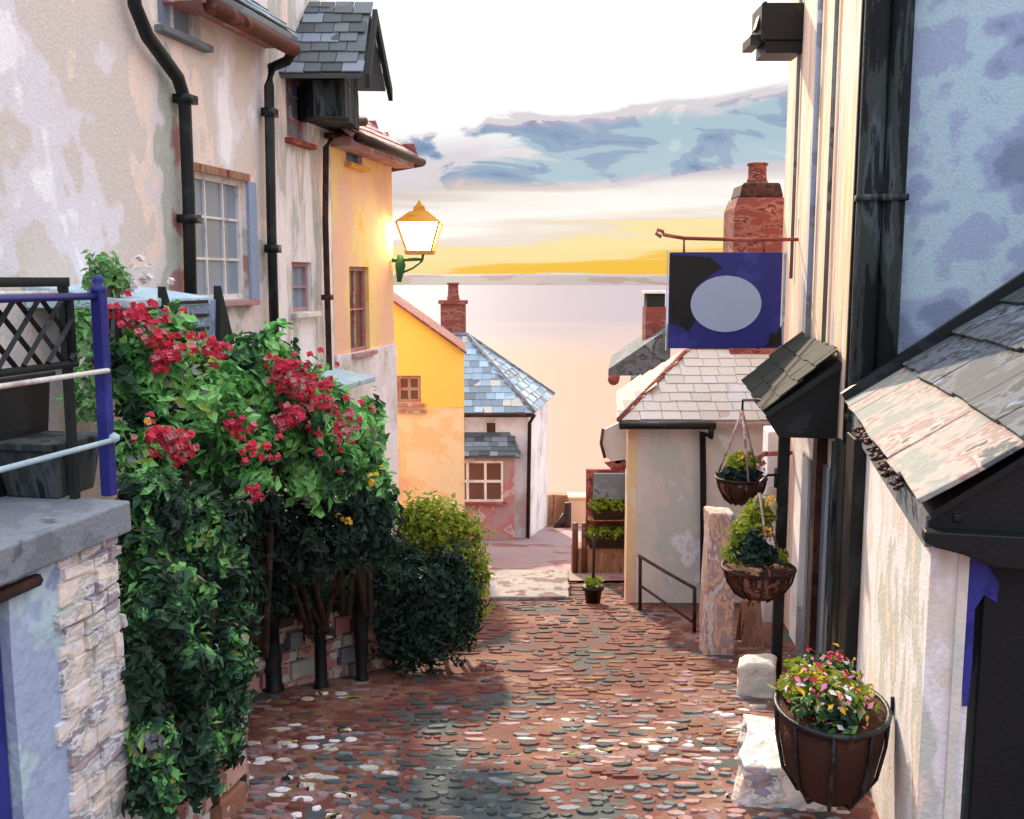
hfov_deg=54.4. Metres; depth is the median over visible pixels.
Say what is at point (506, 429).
cottage
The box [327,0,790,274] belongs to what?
sky
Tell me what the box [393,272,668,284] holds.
hills
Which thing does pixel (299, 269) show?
window
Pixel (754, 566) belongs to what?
hanging basket
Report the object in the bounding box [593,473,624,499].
notice board
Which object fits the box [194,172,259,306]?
window
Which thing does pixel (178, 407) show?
rose bush
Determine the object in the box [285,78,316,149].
window
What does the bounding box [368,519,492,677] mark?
hedge
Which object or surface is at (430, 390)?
house
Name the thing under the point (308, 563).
dark shrub
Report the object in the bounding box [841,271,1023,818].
porch
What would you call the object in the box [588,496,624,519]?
flower box
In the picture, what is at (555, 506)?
garden wall
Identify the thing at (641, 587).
handrail
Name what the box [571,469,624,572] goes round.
plant stand
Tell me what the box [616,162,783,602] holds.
cottage
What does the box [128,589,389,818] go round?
stone wall
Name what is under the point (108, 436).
railing
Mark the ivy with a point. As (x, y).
(187, 593)
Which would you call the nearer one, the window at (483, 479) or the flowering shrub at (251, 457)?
the flowering shrub at (251, 457)
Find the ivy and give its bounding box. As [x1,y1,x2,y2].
[115,461,264,818]
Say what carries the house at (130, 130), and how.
on the ground
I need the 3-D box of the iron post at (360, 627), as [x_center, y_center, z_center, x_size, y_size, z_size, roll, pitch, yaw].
[-1.468,2.077,9.671,0.270,1.184,0.270,0,7,0]
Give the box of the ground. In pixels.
[230,581,878,818]
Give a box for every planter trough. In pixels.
[0,370,55,496]
[0,431,98,498]
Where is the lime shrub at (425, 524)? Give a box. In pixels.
[395,486,496,625]
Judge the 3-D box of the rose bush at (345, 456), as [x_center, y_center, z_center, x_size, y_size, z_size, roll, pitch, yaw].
[-1.382,0.677,8.089,1.184,2.483,1.834,6,9,37]
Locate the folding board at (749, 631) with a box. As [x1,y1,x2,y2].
[735,600,763,647]
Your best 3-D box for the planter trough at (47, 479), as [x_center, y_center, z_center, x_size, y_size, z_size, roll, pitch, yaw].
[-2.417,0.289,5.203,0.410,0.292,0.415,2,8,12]
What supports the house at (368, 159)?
on the ground
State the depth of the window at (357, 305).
12.89 m
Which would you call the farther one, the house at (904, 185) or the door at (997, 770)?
the house at (904, 185)
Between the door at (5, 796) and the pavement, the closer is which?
the door at (5, 796)
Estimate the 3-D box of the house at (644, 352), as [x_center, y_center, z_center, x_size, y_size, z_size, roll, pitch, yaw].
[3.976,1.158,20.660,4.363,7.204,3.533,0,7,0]
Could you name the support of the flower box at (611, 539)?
on the plant stand
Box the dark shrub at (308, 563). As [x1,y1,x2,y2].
[224,480,407,634]
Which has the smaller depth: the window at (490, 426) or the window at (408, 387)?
the window at (408, 387)
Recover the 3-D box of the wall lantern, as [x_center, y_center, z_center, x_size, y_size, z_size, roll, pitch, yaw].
[-1.320,-2.340,13.813,0.702,1.140,0.619,0,7,0]
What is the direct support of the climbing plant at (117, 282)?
attached to the house at (130, 130)
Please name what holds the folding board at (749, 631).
on the ground
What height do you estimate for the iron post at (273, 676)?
0.762 m
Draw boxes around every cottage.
[438,283,554,539]
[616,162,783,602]
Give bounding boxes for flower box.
[584,522,624,547]
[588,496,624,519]
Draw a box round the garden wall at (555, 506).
[547,493,568,524]
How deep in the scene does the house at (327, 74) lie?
10.80 m
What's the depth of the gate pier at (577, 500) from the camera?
25.97 m
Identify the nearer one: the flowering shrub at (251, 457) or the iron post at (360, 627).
the flowering shrub at (251, 457)
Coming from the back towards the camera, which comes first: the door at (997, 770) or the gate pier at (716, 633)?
the gate pier at (716, 633)
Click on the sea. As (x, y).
(564, 343)
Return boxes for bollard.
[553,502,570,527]
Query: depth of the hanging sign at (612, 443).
14.49 m
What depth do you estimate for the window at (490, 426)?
22.83 m
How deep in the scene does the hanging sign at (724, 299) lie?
12.12 m
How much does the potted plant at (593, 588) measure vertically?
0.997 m
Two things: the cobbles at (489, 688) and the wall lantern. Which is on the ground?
the cobbles at (489, 688)
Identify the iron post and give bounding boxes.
[263,613,284,692]
[314,624,328,689]
[352,579,368,680]
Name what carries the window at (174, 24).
in the house at (130, 130)
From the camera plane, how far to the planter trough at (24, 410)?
5.20 m
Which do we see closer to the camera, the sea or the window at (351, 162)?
the window at (351, 162)
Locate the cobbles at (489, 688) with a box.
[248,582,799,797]
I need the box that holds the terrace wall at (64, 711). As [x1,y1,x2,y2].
[0,495,137,818]
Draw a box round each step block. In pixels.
[735,715,839,812]
[737,654,779,697]
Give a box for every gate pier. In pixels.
[567,492,585,526]
[698,506,735,654]
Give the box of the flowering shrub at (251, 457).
[183,318,337,657]
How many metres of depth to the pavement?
19.97 m
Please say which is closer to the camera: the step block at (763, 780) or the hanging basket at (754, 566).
the step block at (763, 780)
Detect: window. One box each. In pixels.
[154,0,213,52]
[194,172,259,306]
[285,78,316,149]
[291,262,321,317]
[344,133,369,171]
[349,267,377,358]
[397,376,424,406]
[465,461,505,504]
[487,423,494,431]
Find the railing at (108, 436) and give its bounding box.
[0,274,119,499]
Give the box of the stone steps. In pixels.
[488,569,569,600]
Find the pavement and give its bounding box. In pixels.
[469,524,623,580]
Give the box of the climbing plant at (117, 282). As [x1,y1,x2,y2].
[55,249,174,427]
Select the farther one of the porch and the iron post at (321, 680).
the iron post at (321, 680)
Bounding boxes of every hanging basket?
[714,398,767,506]
[719,468,796,603]
[767,643,894,811]
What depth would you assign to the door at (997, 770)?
4.72 m
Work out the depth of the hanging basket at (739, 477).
9.65 m
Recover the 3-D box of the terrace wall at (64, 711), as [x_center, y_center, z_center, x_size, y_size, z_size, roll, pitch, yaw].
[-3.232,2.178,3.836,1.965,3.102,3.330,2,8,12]
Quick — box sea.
[393,285,683,492]
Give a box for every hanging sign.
[599,422,626,471]
[655,219,798,349]
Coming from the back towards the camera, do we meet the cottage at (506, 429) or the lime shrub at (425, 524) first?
the cottage at (506, 429)
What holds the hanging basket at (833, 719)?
attached to the porch
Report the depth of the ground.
8.23 m
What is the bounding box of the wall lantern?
[392,199,442,281]
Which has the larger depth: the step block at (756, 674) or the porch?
the step block at (756, 674)
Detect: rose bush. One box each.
[86,289,263,489]
[263,347,399,616]
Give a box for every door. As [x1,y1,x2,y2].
[0,651,11,818]
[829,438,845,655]
[962,558,1023,818]
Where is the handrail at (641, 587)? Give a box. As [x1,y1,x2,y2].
[637,554,696,632]
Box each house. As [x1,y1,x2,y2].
[0,0,300,651]
[267,0,392,542]
[311,115,425,540]
[394,292,466,549]
[608,290,669,384]
[741,0,1023,674]

